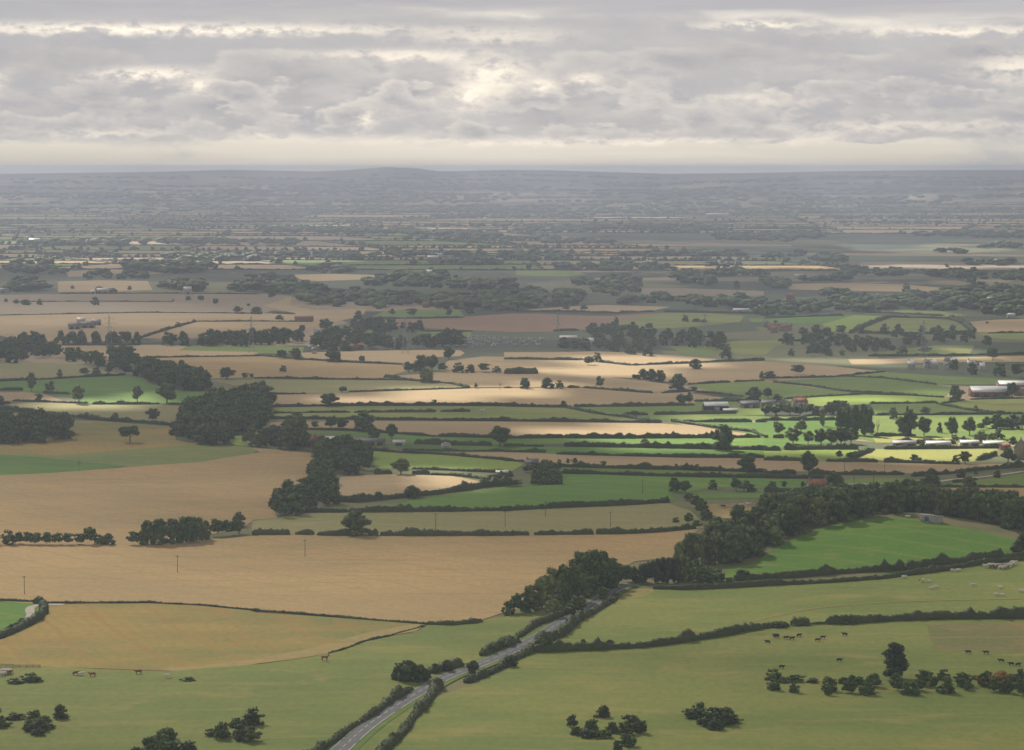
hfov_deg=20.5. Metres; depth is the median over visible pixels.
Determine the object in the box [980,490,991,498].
woodland tree
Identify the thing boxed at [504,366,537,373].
hedge
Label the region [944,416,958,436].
broadleaf tree
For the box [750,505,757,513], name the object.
woodland tree
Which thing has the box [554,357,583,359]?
hedge
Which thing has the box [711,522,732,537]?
woodland tree
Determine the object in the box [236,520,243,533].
broadleaf tree
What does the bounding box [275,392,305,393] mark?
hedge
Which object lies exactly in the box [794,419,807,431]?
broadleaf tree
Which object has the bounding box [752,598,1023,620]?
path
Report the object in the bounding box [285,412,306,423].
broadleaf tree
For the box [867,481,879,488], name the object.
woodland tree
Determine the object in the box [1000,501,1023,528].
woodland tree
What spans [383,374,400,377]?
hedge
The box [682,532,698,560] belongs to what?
woodland tree
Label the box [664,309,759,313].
hedge
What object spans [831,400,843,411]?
broadleaf tree
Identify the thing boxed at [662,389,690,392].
hedge
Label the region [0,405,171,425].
hedge
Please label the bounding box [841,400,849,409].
broadleaf tree
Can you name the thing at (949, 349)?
field
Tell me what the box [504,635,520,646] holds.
hedge
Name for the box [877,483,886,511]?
woodland tree
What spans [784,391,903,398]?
hedge
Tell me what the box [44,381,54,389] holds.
broadleaf tree
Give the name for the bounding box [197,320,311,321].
hedge
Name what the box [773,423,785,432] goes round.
broadleaf tree
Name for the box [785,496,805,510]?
woodland tree
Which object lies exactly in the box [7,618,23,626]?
hedge
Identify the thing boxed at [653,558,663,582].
poplar tree
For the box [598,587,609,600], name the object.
broadleaf tree
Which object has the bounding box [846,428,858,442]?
broadleaf tree
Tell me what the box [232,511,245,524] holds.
broadleaf tree
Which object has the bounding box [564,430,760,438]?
hedge
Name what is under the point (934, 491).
woodland tree
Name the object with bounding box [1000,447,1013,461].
broadleaf tree
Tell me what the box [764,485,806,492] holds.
hedge
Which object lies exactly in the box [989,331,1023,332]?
hedge
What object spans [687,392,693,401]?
broadleaf tree
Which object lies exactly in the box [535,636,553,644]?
shrub
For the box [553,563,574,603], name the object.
woodland tree
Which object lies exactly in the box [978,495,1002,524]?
woodland tree
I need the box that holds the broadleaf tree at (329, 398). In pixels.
[320,393,339,405]
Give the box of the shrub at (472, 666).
[466,660,478,673]
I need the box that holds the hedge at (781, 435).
[773,433,783,437]
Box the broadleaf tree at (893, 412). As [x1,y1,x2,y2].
[888,407,897,418]
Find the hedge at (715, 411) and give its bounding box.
[653,408,736,414]
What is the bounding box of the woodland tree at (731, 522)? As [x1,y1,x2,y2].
[715,518,739,531]
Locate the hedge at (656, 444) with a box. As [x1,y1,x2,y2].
[564,440,766,449]
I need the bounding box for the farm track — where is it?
[25,604,63,617]
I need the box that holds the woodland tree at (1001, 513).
[991,500,1005,523]
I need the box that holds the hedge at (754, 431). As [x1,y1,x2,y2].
[671,418,763,435]
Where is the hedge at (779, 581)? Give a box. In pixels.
[653,556,1023,589]
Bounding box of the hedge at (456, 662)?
[427,657,464,673]
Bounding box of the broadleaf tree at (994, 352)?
[986,348,999,357]
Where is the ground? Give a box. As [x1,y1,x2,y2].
[0,167,1023,697]
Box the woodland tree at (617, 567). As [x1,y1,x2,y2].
[610,558,621,587]
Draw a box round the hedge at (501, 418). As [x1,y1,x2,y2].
[270,415,509,420]
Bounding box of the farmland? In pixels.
[0,203,1023,269]
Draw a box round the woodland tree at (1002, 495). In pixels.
[992,490,1008,499]
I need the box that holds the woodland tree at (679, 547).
[673,542,685,559]
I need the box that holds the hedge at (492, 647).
[479,635,513,655]
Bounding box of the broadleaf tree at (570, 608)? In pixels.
[563,603,577,613]
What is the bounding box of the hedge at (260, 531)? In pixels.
[252,527,289,534]
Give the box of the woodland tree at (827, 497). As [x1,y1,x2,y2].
[825,493,833,516]
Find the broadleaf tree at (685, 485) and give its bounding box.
[678,480,691,492]
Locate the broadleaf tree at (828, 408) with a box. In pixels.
[824,401,834,413]
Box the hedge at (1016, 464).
[911,460,1023,476]
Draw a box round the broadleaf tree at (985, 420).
[982,416,990,425]
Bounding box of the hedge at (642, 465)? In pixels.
[559,461,795,474]
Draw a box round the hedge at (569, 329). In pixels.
[553,328,578,330]
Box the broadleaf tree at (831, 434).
[825,428,838,443]
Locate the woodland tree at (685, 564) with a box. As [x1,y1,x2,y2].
[680,556,693,582]
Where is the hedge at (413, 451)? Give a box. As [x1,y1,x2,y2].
[372,447,523,460]
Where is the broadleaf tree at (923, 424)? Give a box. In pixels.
[917,417,931,435]
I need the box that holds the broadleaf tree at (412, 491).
[404,485,420,497]
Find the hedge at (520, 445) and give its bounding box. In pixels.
[503,443,544,446]
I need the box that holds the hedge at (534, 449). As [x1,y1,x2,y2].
[504,447,545,451]
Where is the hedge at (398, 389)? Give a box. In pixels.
[348,386,467,391]
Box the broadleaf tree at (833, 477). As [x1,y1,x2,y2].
[826,472,841,485]
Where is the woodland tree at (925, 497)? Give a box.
[915,484,935,513]
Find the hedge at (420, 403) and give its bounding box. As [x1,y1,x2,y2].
[272,401,567,407]
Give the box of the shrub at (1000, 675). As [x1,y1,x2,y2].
[991,670,1009,684]
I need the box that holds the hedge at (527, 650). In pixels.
[511,630,552,660]
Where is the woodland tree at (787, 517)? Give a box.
[772,504,802,536]
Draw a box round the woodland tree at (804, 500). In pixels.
[796,493,808,521]
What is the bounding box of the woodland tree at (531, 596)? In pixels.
[521,584,539,612]
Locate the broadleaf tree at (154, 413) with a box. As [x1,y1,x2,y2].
[145,408,160,420]
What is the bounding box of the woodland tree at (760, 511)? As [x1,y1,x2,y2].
[752,505,771,525]
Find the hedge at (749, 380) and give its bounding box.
[734,379,764,381]
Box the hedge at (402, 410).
[354,408,436,412]
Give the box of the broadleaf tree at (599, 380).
[596,376,604,385]
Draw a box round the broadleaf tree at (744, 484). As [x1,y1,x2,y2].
[736,480,749,490]
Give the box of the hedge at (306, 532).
[295,529,314,534]
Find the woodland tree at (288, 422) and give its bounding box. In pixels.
[280,419,296,429]
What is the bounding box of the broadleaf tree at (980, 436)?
[973,431,988,441]
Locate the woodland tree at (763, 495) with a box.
[757,492,772,507]
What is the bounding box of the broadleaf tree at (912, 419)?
[903,409,917,433]
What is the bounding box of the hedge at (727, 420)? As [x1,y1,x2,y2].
[685,418,751,421]
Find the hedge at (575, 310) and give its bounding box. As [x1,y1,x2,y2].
[516,309,653,312]
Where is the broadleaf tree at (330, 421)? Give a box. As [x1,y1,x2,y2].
[325,416,337,425]
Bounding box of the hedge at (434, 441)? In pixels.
[414,437,491,445]
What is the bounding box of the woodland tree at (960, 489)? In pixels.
[954,488,964,515]
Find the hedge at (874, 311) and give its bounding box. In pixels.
[866,309,943,315]
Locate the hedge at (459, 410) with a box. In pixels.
[440,408,469,411]
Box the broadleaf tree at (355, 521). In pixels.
[341,509,371,536]
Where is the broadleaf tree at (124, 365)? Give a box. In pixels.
[117,359,131,374]
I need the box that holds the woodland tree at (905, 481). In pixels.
[902,479,914,486]
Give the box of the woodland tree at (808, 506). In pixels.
[805,497,823,510]
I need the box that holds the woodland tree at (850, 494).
[848,491,862,515]
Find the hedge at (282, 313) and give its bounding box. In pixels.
[272,312,294,313]
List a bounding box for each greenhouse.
[892,440,916,445]
[924,441,951,444]
[959,440,979,445]
[981,441,1003,444]
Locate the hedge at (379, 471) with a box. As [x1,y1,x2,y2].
[374,468,391,473]
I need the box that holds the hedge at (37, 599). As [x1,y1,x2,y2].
[33,595,44,603]
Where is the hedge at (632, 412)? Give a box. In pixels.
[624,410,647,414]
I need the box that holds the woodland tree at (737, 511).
[729,504,744,519]
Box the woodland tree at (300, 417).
[292,414,308,428]
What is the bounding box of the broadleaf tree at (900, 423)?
[895,416,904,431]
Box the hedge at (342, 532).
[317,528,349,535]
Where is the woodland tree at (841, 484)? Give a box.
[833,482,852,488]
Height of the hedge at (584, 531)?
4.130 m
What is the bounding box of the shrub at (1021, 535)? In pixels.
[1016,532,1023,545]
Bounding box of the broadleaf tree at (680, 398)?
[676,394,687,402]
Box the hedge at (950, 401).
[940,399,964,403]
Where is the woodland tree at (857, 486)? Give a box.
[853,483,864,491]
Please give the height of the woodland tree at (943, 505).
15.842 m
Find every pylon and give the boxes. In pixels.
[103,315,113,349]
[244,316,256,352]
[401,317,411,353]
[554,311,562,346]
[700,312,711,345]
[918,319,929,356]
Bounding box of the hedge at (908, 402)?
[870,400,937,403]
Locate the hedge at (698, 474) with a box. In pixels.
[562,468,824,478]
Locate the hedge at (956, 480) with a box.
[952,478,977,482]
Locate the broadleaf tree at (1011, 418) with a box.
[1005,414,1020,428]
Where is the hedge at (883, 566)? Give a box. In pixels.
[734,558,904,580]
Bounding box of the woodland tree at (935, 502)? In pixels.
[932,489,952,514]
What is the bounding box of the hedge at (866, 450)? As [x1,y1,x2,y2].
[850,447,874,457]
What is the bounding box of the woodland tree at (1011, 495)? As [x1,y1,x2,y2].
[1005,491,1016,499]
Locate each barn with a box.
[0,288,8,292]
[68,322,80,328]
[76,317,84,322]
[81,321,95,327]
[91,319,100,324]
[96,288,109,292]
[183,286,191,293]
[359,438,385,445]
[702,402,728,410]
[738,400,759,407]
[761,399,775,406]
[968,386,1009,396]
[996,381,1023,387]
[1013,387,1023,395]
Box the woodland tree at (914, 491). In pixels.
[905,487,924,512]
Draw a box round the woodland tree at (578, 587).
[568,564,586,596]
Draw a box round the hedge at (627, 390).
[583,386,652,392]
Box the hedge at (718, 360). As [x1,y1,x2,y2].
[599,357,764,365]
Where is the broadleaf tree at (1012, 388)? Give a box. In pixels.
[1006,382,1018,394]
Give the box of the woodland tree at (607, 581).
[597,550,613,588]
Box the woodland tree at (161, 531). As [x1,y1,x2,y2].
[150,518,171,544]
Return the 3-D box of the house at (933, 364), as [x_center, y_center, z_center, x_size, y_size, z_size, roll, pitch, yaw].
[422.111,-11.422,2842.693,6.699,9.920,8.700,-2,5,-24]
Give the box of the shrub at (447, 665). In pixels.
[442,659,452,670]
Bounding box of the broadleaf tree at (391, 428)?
[385,423,397,436]
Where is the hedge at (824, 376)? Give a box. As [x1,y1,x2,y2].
[764,371,884,378]
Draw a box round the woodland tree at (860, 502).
[849,489,867,518]
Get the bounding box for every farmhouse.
[303,434,316,446]
[791,396,807,406]
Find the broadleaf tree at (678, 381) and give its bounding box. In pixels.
[668,373,687,389]
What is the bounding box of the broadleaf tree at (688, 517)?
[684,512,693,521]
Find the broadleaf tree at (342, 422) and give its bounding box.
[337,417,348,426]
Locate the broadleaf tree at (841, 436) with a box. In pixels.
[836,426,848,443]
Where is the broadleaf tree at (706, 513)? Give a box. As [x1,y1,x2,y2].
[700,509,712,519]
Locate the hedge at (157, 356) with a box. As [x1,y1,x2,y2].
[151,354,259,357]
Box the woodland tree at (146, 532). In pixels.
[137,520,155,544]
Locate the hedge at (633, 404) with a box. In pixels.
[574,401,694,406]
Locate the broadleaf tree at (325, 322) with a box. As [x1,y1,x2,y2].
[319,318,333,327]
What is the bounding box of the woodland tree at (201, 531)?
[189,516,207,540]
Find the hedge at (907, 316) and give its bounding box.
[889,315,947,318]
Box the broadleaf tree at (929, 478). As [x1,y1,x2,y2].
[921,473,935,485]
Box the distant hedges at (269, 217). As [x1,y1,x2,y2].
[0,202,1023,285]
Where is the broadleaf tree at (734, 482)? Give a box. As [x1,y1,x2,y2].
[730,476,740,490]
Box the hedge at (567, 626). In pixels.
[550,608,591,640]
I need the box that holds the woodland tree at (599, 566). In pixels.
[584,549,608,591]
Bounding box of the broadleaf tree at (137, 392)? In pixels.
[132,386,142,401]
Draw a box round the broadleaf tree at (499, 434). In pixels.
[489,425,510,445]
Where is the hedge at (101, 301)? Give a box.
[12,300,171,301]
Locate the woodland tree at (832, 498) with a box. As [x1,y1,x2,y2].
[827,491,847,519]
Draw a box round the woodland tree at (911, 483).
[907,480,917,485]
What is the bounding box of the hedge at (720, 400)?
[694,398,749,401]
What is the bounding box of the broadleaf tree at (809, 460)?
[800,450,818,474]
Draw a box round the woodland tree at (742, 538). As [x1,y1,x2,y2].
[724,527,749,558]
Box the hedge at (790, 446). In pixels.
[783,442,857,449]
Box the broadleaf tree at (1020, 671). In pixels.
[1016,668,1023,678]
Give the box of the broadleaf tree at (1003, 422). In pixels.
[998,418,1008,427]
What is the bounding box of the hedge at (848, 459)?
[826,457,877,461]
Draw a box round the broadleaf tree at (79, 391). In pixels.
[72,385,85,403]
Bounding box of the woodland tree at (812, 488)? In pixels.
[803,484,819,491]
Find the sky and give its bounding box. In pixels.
[0,0,1023,173]
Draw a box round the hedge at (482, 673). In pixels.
[463,655,513,683]
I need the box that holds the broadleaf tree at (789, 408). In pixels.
[783,403,797,414]
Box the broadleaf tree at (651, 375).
[644,369,656,380]
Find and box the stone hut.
[920,514,942,522]
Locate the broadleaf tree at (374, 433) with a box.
[368,427,379,437]
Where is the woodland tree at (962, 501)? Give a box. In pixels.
[949,492,972,518]
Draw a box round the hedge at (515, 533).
[506,530,528,535]
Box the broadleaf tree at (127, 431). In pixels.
[118,425,139,441]
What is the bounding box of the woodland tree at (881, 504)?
[878,486,905,512]
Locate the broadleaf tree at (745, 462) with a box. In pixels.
[737,455,755,472]
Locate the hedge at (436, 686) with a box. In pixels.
[375,677,444,749]
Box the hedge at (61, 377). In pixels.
[0,372,124,380]
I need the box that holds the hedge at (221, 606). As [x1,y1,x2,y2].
[47,600,331,616]
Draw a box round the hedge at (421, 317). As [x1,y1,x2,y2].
[372,316,463,318]
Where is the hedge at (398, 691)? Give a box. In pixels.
[303,684,413,749]
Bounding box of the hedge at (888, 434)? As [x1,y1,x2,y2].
[874,432,915,435]
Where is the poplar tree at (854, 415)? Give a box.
[847,404,859,434]
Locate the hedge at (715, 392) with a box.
[695,390,744,396]
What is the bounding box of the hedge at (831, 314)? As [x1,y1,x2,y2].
[764,313,843,317]
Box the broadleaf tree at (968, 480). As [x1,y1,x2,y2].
[961,476,973,485]
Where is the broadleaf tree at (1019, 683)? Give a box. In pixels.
[1012,678,1023,694]
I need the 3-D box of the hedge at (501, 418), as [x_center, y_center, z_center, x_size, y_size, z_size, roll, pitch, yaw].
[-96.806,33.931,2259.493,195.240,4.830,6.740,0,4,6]
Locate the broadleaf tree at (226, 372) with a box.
[219,367,235,378]
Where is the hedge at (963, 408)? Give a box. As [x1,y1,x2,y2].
[936,403,985,411]
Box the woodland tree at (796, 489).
[788,488,802,491]
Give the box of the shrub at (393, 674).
[390,669,397,680]
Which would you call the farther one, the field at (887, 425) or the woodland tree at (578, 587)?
the field at (887, 425)
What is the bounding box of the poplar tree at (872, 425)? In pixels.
[868,407,874,433]
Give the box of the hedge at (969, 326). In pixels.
[948,314,976,331]
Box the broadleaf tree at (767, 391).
[762,387,771,395]
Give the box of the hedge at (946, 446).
[884,443,999,448]
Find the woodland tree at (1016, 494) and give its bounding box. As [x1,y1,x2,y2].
[1006,490,1019,497]
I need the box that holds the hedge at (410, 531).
[380,527,511,535]
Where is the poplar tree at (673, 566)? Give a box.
[671,558,676,582]
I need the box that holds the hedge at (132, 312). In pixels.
[0,311,257,315]
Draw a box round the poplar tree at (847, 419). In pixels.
[843,406,851,429]
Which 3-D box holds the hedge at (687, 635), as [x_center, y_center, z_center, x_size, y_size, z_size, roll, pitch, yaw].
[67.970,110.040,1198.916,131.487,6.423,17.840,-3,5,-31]
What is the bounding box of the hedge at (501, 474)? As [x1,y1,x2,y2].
[486,470,513,479]
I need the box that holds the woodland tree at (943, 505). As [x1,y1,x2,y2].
[933,487,956,515]
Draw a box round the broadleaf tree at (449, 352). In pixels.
[443,346,454,356]
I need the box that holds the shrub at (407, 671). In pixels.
[394,660,420,682]
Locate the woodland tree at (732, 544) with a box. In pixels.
[721,531,745,563]
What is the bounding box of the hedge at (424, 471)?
[412,468,429,473]
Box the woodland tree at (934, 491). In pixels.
[922,483,937,512]
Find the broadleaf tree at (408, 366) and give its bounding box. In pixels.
[403,361,413,369]
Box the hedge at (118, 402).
[92,400,159,404]
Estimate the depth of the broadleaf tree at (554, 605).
1262.83 m
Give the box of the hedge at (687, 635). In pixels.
[533,621,789,652]
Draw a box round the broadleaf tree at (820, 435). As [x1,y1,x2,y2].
[814,428,825,444]
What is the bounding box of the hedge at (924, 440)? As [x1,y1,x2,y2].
[897,437,955,443]
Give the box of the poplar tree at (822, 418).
[819,408,825,425]
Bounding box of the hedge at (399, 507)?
[303,496,669,512]
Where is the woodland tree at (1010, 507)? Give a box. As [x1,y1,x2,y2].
[1000,498,1023,529]
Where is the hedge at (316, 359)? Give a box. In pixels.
[259,354,401,364]
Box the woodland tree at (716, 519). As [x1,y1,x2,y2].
[708,516,722,531]
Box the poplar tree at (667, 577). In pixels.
[663,557,671,582]
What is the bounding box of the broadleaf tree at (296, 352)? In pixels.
[288,348,300,358]
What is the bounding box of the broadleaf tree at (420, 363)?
[413,354,428,371]
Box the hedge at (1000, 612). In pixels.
[826,606,1023,624]
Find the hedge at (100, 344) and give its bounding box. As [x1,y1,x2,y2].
[58,343,139,345]
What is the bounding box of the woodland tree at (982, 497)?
[971,492,986,517]
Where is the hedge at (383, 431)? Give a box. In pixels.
[280,426,436,436]
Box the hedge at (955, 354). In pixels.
[868,351,1023,355]
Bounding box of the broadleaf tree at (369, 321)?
[365,317,374,327]
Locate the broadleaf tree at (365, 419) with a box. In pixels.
[353,410,376,430]
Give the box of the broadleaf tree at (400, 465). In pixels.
[389,458,409,473]
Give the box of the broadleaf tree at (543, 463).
[537,459,551,470]
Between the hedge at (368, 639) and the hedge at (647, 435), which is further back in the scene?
the hedge at (647, 435)
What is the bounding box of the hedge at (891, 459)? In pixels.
[883,456,959,464]
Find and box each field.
[0,294,289,314]
[0,313,271,343]
[0,363,118,378]
[0,376,204,403]
[0,392,61,400]
[0,413,208,454]
[0,446,256,466]
[0,448,313,544]
[0,455,123,474]
[0,529,698,621]
[0,598,586,749]
[0,602,38,629]
[0,603,423,670]
[8,402,179,422]
[58,280,151,291]
[60,345,186,357]
[61,345,257,356]
[66,269,160,276]
[144,321,270,338]
[156,355,405,377]
[161,624,420,670]
[180,346,303,353]
[210,380,461,393]
[229,432,260,445]
[252,503,703,534]
[253,296,365,330]
[270,421,745,435]
[271,406,635,420]
[273,388,722,405]
[294,274,374,280]
[301,350,463,362]
[307,431,763,445]
[337,474,478,495]
[371,619,1023,749]
[372,451,522,470]
[373,309,462,317]
[374,445,835,454]
[384,313,658,331]
[384,474,756,508]
[399,371,674,391]
[416,332,471,336]
[444,452,1023,472]
[445,356,503,371]
[504,351,717,363]
[504,360,872,383]
[506,561,1023,669]
[516,270,585,276]
[530,305,666,311]
[559,467,757,473]
[579,401,763,414]
[616,313,743,328]
[622,588,652,597]
[636,414,835,420]
[641,288,763,295]
[669,346,714,356]
[674,420,837,447]
[678,492,763,498]
[689,381,858,399]
[692,504,758,517]
[698,478,806,487]
[725,517,1023,578]
[726,338,822,355]
[749,315,850,323]
[764,449,859,460]
[781,376,950,395]
[784,394,949,405]
[789,283,939,291]
[822,315,880,331]
[843,478,919,483]
[844,414,1023,444]
[848,356,1023,363]
[856,372,1021,383]
[860,262,1023,269]
[860,449,997,461]
[864,318,965,331]
[869,345,973,353]
[870,404,976,413]
[872,436,955,442]
[882,310,963,316]
[927,622,1023,651]
[943,473,1023,485]
[944,487,1023,496]
[948,399,1023,412]
[971,319,1023,331]
[976,333,1023,340]
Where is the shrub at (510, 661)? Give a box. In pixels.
[504,655,517,667]
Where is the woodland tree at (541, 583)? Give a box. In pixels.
[531,577,554,608]
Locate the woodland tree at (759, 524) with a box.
[754,513,779,535]
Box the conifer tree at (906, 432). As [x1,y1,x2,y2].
[901,406,910,435]
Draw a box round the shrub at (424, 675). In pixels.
[414,664,431,682]
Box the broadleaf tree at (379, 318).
[375,316,384,323]
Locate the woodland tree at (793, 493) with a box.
[784,491,802,503]
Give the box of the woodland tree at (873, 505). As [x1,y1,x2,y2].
[856,488,878,516]
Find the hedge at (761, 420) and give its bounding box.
[755,418,765,421]
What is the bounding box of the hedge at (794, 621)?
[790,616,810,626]
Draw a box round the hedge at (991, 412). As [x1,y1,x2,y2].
[876,410,1022,415]
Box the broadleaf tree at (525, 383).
[520,378,529,388]
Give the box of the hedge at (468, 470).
[412,467,511,472]
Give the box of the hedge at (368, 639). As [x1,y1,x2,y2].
[328,625,425,653]
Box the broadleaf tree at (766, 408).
[761,404,770,413]
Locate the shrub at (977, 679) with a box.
[974,674,992,685]
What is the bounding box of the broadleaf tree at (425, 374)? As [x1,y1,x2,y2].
[419,368,432,381]
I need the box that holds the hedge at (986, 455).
[975,451,997,460]
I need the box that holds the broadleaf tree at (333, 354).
[325,347,341,361]
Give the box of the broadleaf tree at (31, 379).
[26,372,36,391]
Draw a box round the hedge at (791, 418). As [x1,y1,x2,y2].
[766,415,834,420]
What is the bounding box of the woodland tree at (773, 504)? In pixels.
[766,500,783,514]
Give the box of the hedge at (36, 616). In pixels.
[0,599,48,638]
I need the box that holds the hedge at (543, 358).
[504,356,579,359]
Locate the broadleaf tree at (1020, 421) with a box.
[1013,413,1023,428]
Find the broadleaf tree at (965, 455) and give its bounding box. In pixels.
[958,451,971,463]
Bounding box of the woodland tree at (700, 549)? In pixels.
[692,534,709,564]
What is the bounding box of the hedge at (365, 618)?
[331,614,425,623]
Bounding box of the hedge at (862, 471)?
[810,468,903,474]
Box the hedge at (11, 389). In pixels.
[0,387,22,390]
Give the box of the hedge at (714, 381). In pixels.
[687,380,729,384]
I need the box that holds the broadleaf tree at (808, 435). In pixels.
[803,431,813,440]
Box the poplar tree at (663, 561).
[660,557,665,582]
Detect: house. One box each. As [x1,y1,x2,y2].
[308,343,313,350]
[311,346,316,353]
[350,344,358,349]
[357,343,363,348]
[422,301,429,307]
[763,320,768,326]
[768,322,776,329]
[770,325,777,332]
[778,323,787,330]
[785,293,794,298]
[786,323,791,330]
[907,359,915,368]
[923,358,929,367]
[928,359,937,368]
[943,356,950,365]
[945,360,952,369]
[967,358,972,367]
[978,361,985,370]
[1014,437,1023,458]
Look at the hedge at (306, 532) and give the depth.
1549.86 m
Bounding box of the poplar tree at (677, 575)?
[673,557,682,582]
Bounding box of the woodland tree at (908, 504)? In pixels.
[899,486,913,510]
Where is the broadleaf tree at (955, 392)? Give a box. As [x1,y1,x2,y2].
[949,385,961,399]
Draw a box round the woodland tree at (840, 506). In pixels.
[829,491,854,522]
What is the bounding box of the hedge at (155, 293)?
[60,292,256,293]
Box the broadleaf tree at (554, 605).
[544,599,562,613]
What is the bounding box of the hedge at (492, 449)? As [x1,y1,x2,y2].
[402,448,509,451]
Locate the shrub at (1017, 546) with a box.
[1010,539,1023,552]
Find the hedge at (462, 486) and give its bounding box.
[329,476,512,502]
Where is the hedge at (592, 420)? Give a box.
[504,417,659,422]
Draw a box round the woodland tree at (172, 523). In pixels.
[163,518,182,543]
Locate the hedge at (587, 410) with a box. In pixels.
[567,405,620,416]
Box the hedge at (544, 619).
[514,609,567,637]
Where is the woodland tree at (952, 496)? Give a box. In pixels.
[946,491,965,516]
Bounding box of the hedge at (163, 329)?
[140,319,196,337]
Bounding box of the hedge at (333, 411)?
[272,410,349,412]
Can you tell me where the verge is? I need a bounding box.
[326,581,650,749]
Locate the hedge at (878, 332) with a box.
[858,330,962,333]
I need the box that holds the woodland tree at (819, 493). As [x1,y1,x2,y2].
[808,490,827,502]
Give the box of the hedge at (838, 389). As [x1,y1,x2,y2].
[773,381,943,397]
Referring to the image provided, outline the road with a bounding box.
[330,582,648,749]
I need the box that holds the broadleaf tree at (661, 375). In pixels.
[654,370,665,381]
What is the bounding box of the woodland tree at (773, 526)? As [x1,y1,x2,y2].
[759,516,784,543]
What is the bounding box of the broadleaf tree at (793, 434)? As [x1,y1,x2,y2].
[785,427,801,443]
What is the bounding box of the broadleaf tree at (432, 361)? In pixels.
[426,354,438,370]
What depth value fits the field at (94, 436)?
2078.65 m
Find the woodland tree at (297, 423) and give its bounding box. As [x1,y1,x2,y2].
[290,419,306,444]
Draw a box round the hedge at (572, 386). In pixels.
[567,385,579,387]
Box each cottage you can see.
[525,457,538,467]
[806,477,826,485]
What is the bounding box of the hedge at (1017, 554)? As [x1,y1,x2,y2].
[1005,551,1023,557]
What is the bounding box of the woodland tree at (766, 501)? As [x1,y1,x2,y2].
[761,494,782,509]
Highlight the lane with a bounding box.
[861,471,1023,483]
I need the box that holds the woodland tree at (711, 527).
[702,520,720,537]
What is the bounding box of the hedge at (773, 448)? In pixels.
[764,445,780,450]
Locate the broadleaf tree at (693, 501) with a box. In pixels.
[690,495,698,504]
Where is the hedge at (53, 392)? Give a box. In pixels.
[42,390,69,393]
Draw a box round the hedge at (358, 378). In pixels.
[255,375,469,387]
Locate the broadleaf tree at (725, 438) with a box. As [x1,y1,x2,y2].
[711,424,734,449]
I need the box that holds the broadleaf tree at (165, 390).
[155,382,176,403]
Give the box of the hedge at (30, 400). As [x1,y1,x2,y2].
[12,399,87,403]
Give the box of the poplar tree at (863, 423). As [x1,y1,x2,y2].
[856,404,871,434]
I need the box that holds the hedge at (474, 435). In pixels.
[437,432,563,437]
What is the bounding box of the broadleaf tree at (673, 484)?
[668,477,679,491]
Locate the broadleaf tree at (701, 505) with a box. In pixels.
[695,498,708,510]
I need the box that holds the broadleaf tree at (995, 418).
[988,413,1004,428]
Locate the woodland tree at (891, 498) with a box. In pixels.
[881,483,903,513]
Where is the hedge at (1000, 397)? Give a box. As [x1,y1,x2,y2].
[970,395,1023,399]
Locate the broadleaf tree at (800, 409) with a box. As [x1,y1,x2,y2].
[794,404,806,414]
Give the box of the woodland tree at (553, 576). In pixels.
[540,567,562,601]
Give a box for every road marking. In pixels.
[333,581,640,747]
[340,583,632,749]
[349,584,635,749]
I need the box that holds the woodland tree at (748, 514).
[741,510,758,524]
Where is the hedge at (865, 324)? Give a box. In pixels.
[849,314,888,332]
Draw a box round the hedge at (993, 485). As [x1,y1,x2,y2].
[935,483,1023,487]
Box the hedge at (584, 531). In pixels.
[534,528,593,534]
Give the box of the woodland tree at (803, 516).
[794,506,808,526]
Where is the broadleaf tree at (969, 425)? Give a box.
[961,417,976,434]
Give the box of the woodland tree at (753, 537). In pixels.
[743,527,764,555]
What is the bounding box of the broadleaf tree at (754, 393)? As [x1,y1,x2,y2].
[745,387,762,400]
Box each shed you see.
[29,238,40,243]
[392,440,405,445]
[427,255,438,262]
[559,335,576,339]
[589,338,593,345]
[706,213,728,217]
[722,408,737,411]
[733,308,749,311]
[999,443,1010,450]
[1007,313,1015,318]
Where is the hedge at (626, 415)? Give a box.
[621,413,661,422]
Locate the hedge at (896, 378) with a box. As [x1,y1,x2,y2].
[844,374,936,384]
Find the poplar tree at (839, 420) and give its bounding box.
[835,407,844,430]
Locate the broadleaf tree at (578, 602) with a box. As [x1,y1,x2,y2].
[568,595,586,613]
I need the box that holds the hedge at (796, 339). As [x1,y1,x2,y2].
[778,338,819,340]
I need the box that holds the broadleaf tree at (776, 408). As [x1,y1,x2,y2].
[768,403,784,414]
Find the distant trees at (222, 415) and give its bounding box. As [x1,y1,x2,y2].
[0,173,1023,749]
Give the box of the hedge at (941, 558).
[905,548,1004,569]
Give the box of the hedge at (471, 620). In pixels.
[425,617,482,624]
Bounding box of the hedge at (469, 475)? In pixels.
[430,472,487,479]
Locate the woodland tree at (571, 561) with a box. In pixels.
[567,551,591,566]
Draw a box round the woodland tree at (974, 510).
[968,495,982,520]
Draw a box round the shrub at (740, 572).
[735,569,749,580]
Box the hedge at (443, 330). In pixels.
[424,329,471,331]
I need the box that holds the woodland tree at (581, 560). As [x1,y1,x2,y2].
[572,553,593,594]
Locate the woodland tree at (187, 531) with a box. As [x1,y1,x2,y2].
[176,516,197,542]
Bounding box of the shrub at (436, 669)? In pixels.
[431,663,441,673]
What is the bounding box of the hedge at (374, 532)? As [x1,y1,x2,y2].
[368,528,378,535]
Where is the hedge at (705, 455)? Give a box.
[556,451,764,457]
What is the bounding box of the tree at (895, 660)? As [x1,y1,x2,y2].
[881,642,908,676]
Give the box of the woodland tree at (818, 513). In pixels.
[807,496,830,526]
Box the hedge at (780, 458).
[764,455,800,460]
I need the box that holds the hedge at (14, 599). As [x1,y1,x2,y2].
[0,598,32,601]
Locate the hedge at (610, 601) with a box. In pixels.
[591,593,619,614]
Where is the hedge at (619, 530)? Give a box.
[596,523,696,533]
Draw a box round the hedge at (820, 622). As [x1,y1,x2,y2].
[811,621,825,624]
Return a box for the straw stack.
[294,316,313,320]

